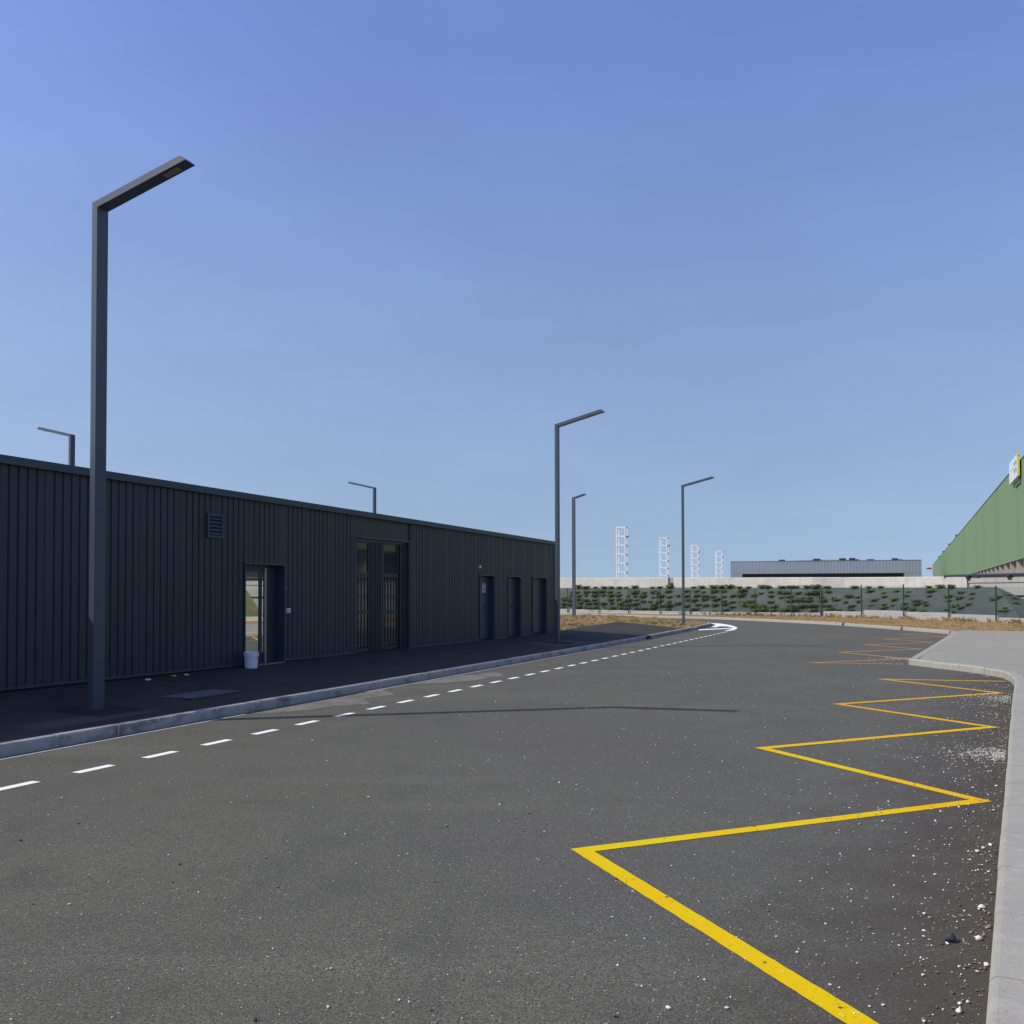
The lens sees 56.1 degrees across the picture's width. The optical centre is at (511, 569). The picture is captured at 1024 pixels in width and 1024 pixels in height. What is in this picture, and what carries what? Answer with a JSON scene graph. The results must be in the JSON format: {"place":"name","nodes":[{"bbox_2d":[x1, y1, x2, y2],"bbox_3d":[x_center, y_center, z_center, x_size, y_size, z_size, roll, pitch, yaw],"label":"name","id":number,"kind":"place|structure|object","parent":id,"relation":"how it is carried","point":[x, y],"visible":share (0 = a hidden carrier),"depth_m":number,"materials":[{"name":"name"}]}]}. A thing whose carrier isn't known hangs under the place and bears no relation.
{"place":"outdoors","nodes":[
{"label":"outdoors","id":0,"kind":"place"},
{"bbox_2d":[0,622,681,742],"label":"footway","id":1,"kind":"structure","parent":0,"point":[23,707],"depth_m":18.77,"materials":[{"name":"concrete"}]},
{"bbox_2d":[19,709,158,730],"bbox_3d":[-5.847,2.071,13.408,0.499,0.027,2.303,-1,-2,22],"label":"footway patch","id":2,"kind":"object","parent":1,"relation":"on","point":[40,726],"visible":1,"depth_m":13.09,"materials":[{"name":"black asphalt"}]},
{"bbox_2d":[49,704,145,716],"bbox_3d":[-6.096,2.059,14.133,1.000,0.054,0.950,-1,-2,22],"label":"lamp pit","id":3,"kind":"object","parent":2,"relation":"on","point":[108,709],"visible":0.83,"depth_m":14.06,"materials":[{"name":"concrete"}]},
{"bbox_2d":[88,155,194,709],"bbox_3d":[-5.373,-1.777,13.911,1.771,8.158,0.208,-1,-2,24],"label":"street lamp","id":4,"kind":"object","parent":1,"relation":"on","point":[102,207],"visible":0.91,"depth_m":14.19,"materials":[{"name":"metal"}]},
{"bbox_2d":[160,689,243,700],"bbox_3d":[-5.288,2.116,16.260,0.800,0.041,1.320,-1,-2,22],"label":"chamber cover","id":5,"kind":"object","parent":1,"relation":"on","point":[203,694],"visible":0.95,"depth_m":16.09,"materials":[{"name":"metal"}]},
{"bbox_2d":[243,651,258,668],"bbox_3d":[-5.615,1.945,20.679,0.344,0.352,0.332,0,-1,0],"label":"bucket","id":6,"kind":"object","parent":1,"relation":"on","point":[250,659],"visible":1,"depth_m":20.56,"materials":[{"name":"white plastic"}]},
{"bbox_2d":[0,454,554,692],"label":"dark building","id":7,"kind":"structure","parent":1,"relation":"on","point":[200,578],"depth_m":20.36,"materials":[{"name":"metal"}]},
{"bbox_2d":[242,562,285,666],"bbox_3d":[-5.658,1.047,21.565,0.340,2.400,1.450,-1,-2,23],"label":"entrance door","id":8,"kind":"structure","parent":7,"relation":"in","point":[264,584],"depth_m":21.64,"materials":[{"name":"metal"}]},
{"bbox_2d":[479,574,494,640],"bbox_3d":[-0.955,1.340,32.665,0.280,2.335,1.210,-1,-2,23],"label":"steel door","id":9,"kind":"structure","parent":7,"relation":"in","point":[486,582],"depth_m":33.02,"materials":[{"name":"metal"}]},
{"bbox_2d":[508,576,520,637],"bbox_3d":[-0.014,1.393,34.899,0.280,2.335,1.200,-1,-2,23],"label":"steel door","id":10,"kind":"structure","parent":7,"relation":"in","point":[514,582],"depth_m":35.28,"materials":[{"name":"metal"}]},
{"bbox_2d":[532,577,546,634],"bbox_3d":[0.964,1.448,37.235,0.280,2.335,1.500,-1,-2,23],"label":"steel door","id":11,"kind":"structure","parent":7,"relation":"in","point":[539,584],"depth_m":37.62,"materials":[{"name":"metal"}]},
{"bbox_2d":[524,640,588,646],"bbox_3d":[1.601,2.502,32.843,1.353,0.075,3.300,-1,-2,23],"label":"footway patch","id":12,"kind":"object","parent":1,"relation":"on","point":[555,644],"visible":0.67,"depth_m":32.38,"materials":[{"name":"black asphalt"}]},
{"bbox_2d":[545,641,573,643],"bbox_3d":[1.637,2.502,32.979,1.000,0.054,1.000,-1,-2,22],"label":"lamp pit","id":13,"kind":"object","parent":12,"relation":"on","point":[559,642],"visible":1,"depth_m":32.87,"materials":[{"name":"concrete"}]},
{"bbox_2d":[555,409,604,642],"bbox_3d":[2.327,-1.334,32.751,1.771,8.158,0.208,-1,-2,24],"label":"street lamp","id":14,"kind":"object","parent":1,"relation":"on","point":[557,523],"visible":0.91,"depth_m":33.00,"materials":[{"name":"metal"}]},
{"bbox_2d":[1,658,1011,1023],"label":"gravel","id":15,"kind":"structure","parent":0,"point":[876,854],"depth_m":6.65,"materials":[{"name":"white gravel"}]},
{"bbox_2d":[0,617,1023,1023],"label":"road","id":16,"kind":"structure","parent":0,"point":[314,895],"depth_m":7.13,"materials":[{"name":"grey asphalt"}]},
{"bbox_2d":[37,427,74,465],"bbox_3d":[-17.216,-1.357,36.183,1.771,8.158,0.208,-1,-2,24],"label":"street lamp","id":17,"kind":"object","parent":16,"relation":"on","point":[71,458],"visible":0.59,"depth_m":35.92,"materials":[{"name":"metal"}]},
{"bbox_2d":[236,689,392,714],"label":"dust patch","id":18,"kind":"object","parent":16,"relation":"on","point":[355,699],"visible":1,"depth_m":16.77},
{"bbox_2d":[0,640,644,759],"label":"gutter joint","id":19,"kind":"object","parent":16,"relation":"on","point":[265,710],"visible":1,"depth_m":14.44,"materials":[{"name":"grey concrete"}]},
{"bbox_2d":[0,636,645,757],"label":"kerb","id":20,"kind":"structure","parent":16,"relation":"on","point":[26,745],"depth_m":15.26,"materials":[{"name":"concrete"}]},
{"bbox_2d":[56,641,616,746],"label":"kerb joints","id":21,"kind":"object","parent":20,"relation":"on","point":[217,710],"visible":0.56,"depth_m":14.76,"materials":[{"name":"grey concrete"}]},
{"bbox_2d":[0,633,719,790],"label":"lane dashes","id":22,"kind":"object","parent":16,"relation":"on","point":[80,771],"visible":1,"depth_m":13.07,"materials":[{"name":"white paint"}]},
{"bbox_2d":[415,672,503,683],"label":"dust patch","id":23,"kind":"object","parent":16,"relation":"on","point":[468,677],"visible":1,"depth_m":21.46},
{"bbox_2d":[650,621,710,638],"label":"kerb","id":24,"kind":"structure","parent":16,"relation":"on","point":[661,634],"depth_m":45.64,"materials":[{"name":"concrete"}]},
{"bbox_2d":[560,613,841,625],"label":"kerb","id":25,"kind":"structure","parent":16,"relation":"on","point":[777,620],"depth_m":66.13,"materials":[{"name":"concrete"}]},
{"bbox_2d":[715,633,726,642],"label":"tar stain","id":26,"kind":"object","parent":16,"relation":"on","point":[721,637],"visible":0.98,"depth_m":40.79,"materials":[{"name":"grey asphalt"}]},
{"bbox_2d":[711,623,736,630],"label":"island marking","id":27,"kind":"object","parent":16,"relation":"on","point":[719,624],"visible":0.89,"depth_m":55.63,"materials":[{"name":"white paint"}]},
{"bbox_2d":[572,714,995,1023],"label":"zigzag line","id":28,"kind":"object","parent":16,"relation":"on","point":[810,991],"visible":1,"depth_m":6.39,"materials":[{"name":"yellow paint"}]},
{"bbox_2d":[560,609,1023,622],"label":"plinth wall","id":29,"kind":"structure","parent":16,"relation":"on","point":[899,614],"depth_m":63.06,"materials":[{"name":"concrete"}]},
{"bbox_2d":[844,623,899,629],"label":"kerb","id":30,"kind":"structure","parent":16,"relation":"on","point":[873,626],"depth_m":51.42,"materials":[{"name":"concrete"}]},
{"bbox_2d":[813,633,943,663],"bbox_3d":[14.025,2.725,34.972,2.442,0.001,21.564,-1,-2,28],"label":"zigzag line","id":31,"kind":"object","parent":16,"relation":"on","point":[881,650],"visible":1,"depth_m":30.89,"materials":[{"name":"orange paint"}]},
{"bbox_2d":[836,679,1005,714],"bbox_3d":[7.785,2.324,18.007,2.566,0.001,7.022,-1,-2,28],"label":"zigzag line","id":32,"kind":"object","parent":16,"relation":"on","point":[844,704],"visible":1,"depth_m":17.50,"materials":[{"name":"yellow paint"}]},
{"bbox_2d":[839,656,1011,777],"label":"pale gravel","id":33,"kind":"structure","parent":16,"relation":"on","point":[993,753],"depth_m":11.44,"materials":[{"name":"white gravel"}]},
{"bbox_2d":[903,627,950,633],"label":"kerb","id":34,"kind":"structure","parent":16,"relation":"on","point":[927,630],"depth_m":45.78,"materials":[{"name":"concrete"}]},
{"bbox_2d":[910,631,955,658],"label":"kerb","id":35,"kind":"structure","parent":16,"relation":"on","point":[919,655],"depth_m":30.83,"materials":[{"name":"concrete"}]},
{"bbox_2d":[944,932,955,942],"bbox_3d":[2.388,2.006,5.229,0.067,0.062,0.049,1,-2,-30],"label":"stone","id":36,"kind":"object","parent":16,"relation":"on","point":[950,937],"visible":1,"depth_m":5.22,"materials":[{"name":"grey stone"}]},
{"bbox_2d":[909,659,1023,1023],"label":"kerb","id":37,"kind":"structure","parent":16,"relation":"on","point":[1005,1004],"depth_m":5.80,"materials":[{"name":"concrete"}]},
{"bbox_2d":[975,935,982,940],"bbox_3d":[2.557,2.016,5.261,0.042,0.028,0.035,0,-2,-22],"label":"stone","id":38,"kind":"object","parent":16,"relation":"on","point":[978,937],"visible":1,"depth_m":5.25,"materials":[{"name":"white stone"}]},
{"bbox_2d":[0,0,1023,577],"label":"sky","id":39,"kind":"structure","parent":0,"point":[778,245],"materials":[{"name":"blue"}]},
{"bbox_2d":[616,527,628,577],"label":"lattice tower","id":40,"kind":"structure","parent":0,"point":[619,554],"depth_m":217.58,"materials":[{"name":"white metal"}]},
{"bbox_2d":[560,614,708,631],"bbox_3d":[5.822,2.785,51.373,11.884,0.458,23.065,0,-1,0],"label":"dry grass","id":41,"kind":"structure","parent":0,"point":[618,616],"depth_m":55.22,"materials":[{"name":"plant"}]},
{"bbox_2d":[348,482,375,512],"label":"street lamp","id":42,"kind":"object","parent":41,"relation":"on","point":[374,499],"visible":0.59,"depth_m":53.30,"materials":[{"name":"metal"}]},
{"bbox_2d":[572,494,585,614],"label":"street lamp","id":43,"kind":"object","parent":41,"relation":"on","point":[573,560],"visible":0.91,"depth_m":60.86,"materials":[{"name":"metal"}]},
{"bbox_2d":[681,476,713,624],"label":"street lamp","id":44,"kind":"object","parent":41,"relation":"on","point":[683,559],"visible":0.91,"depth_m":51.67,"materials":[{"name":"metal"}]},
{"bbox_2d":[560,587,1023,617],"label":"embankment","id":45,"kind":"structure","parent":0,"point":[781,603],"depth_m":67.83,"materials":[{"name":"green plant"}]},
{"bbox_2d":[735,588,748,592],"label":"shrub","id":46,"kind":"object","parent":45,"relation":"on","point":[742,590],"visible":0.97,"depth_m":73.33,"materials":[{"name":"green plant"}]},
{"bbox_2d":[756,607,770,610],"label":"shrub","id":47,"kind":"object","parent":45,"relation":"on","point":[762,608],"visible":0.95,"depth_m":69.38,"materials":[{"name":"green plant"}]},
{"bbox_2d":[775,608,787,612],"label":"shrub","id":48,"kind":"object","parent":45,"relation":"on","point":[783,610],"visible":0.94,"depth_m":67.93,"materials":[{"name":"green plant"}]},
{"bbox_2d":[794,597,808,601],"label":"shrub","id":49,"kind":"object","parent":45,"relation":"on","point":[800,599],"visible":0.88,"depth_m":68.34,"materials":[{"name":"green plant"}]},
{"bbox_2d":[968,577,1023,598],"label":"retaining wall","id":50,"kind":"structure","parent":45,"relation":"on","point":[1012,584],"depth_m":56.49,"materials":[{"name":"grey concrete"}]},
{"bbox_2d":[944,573,1023,579],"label":"guard rail","id":51,"kind":"object","parent":50,"relation":"on","point":[1008,575],"visible":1,"depth_m":57.66,"materials":[{"name":"metal"}]},
{"bbox_2d":[972,575,1023,577],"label":"guard rail","id":52,"kind":"object","parent":50,"relation":"on","point":[997,576],"visible":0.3,"depth_m":59.32,"materials":[{"name":"metal"}]},
{"bbox_2d":[571,611,1023,630],"bbox_3d":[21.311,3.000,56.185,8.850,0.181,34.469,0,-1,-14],"label":"dry grass","id":53,"kind":"structure","parent":0,"point":[856,621],"depth_m":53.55,"materials":[{"name":"beige plant"}]},
{"bbox_2d":[560,584,1023,622],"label":"wire fence","id":54,"kind":"object","parent":53,"relation":"on","point":[824,592],"visible":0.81,"depth_m":64.04,"materials":[{"name":"metal"}]},
{"bbox_2d":[919,630,1023,675],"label":"footway slab","id":55,"kind":"structure","parent":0,"point":[1000,649],"depth_m":28.75,"materials":[{"name":"concrete"}]},
{"label":"upper ground","id":56,"kind":"structure","parent":0,"visible":0},
{"bbox_2d":[659,537,669,577],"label":"lattice tower","id":57,"kind":"structure","parent":56,"relation":"on","point":[661,553],"depth_m":260.26,"materials":[{"name":"metal"}]},
{"bbox_2d":[691,545,699,577],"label":"lattice tower","id":58,"kind":"structure","parent":56,"relation":"on","point":[697,558],"depth_m":301.58,"materials":[{"name":"metal"}]},
{"bbox_2d":[715,551,722,577],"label":"lattice tower","id":59,"kind":"structure","parent":56,"relation":"on","point":[716,562],"depth_m":344.13,"materials":[{"name":"metal"}]},
{"bbox_2d":[560,577,968,587],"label":"parapet wall","id":60,"kind":"structure","parent":56,"relation":"on","point":[839,582],"depth_m":72.05,"materials":[{"name":"concrete"}]},
{"bbox_2d":[730,558,921,577],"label":"warehouse","id":61,"kind":"structure","parent":56,"relation":"on","point":[854,567],"depth_m":294.60,"materials":[{"name":"metal"}]},
{"bbox_2d":[933,455,1023,577],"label":"green building","id":62,"kind":"structure","parent":56,"relation":"on","point":[989,538],"depth_m":122.23,"materials":[{"name":"metal"}]},
{"bbox_2d":[1009,452,1019,487],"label":"roof sign","id":63,"kind":"object","parent":62,"relation":"on","point":[1014,471],"visible":1,"depth_m":93.35,"materials":[{"name":"white plastic"}]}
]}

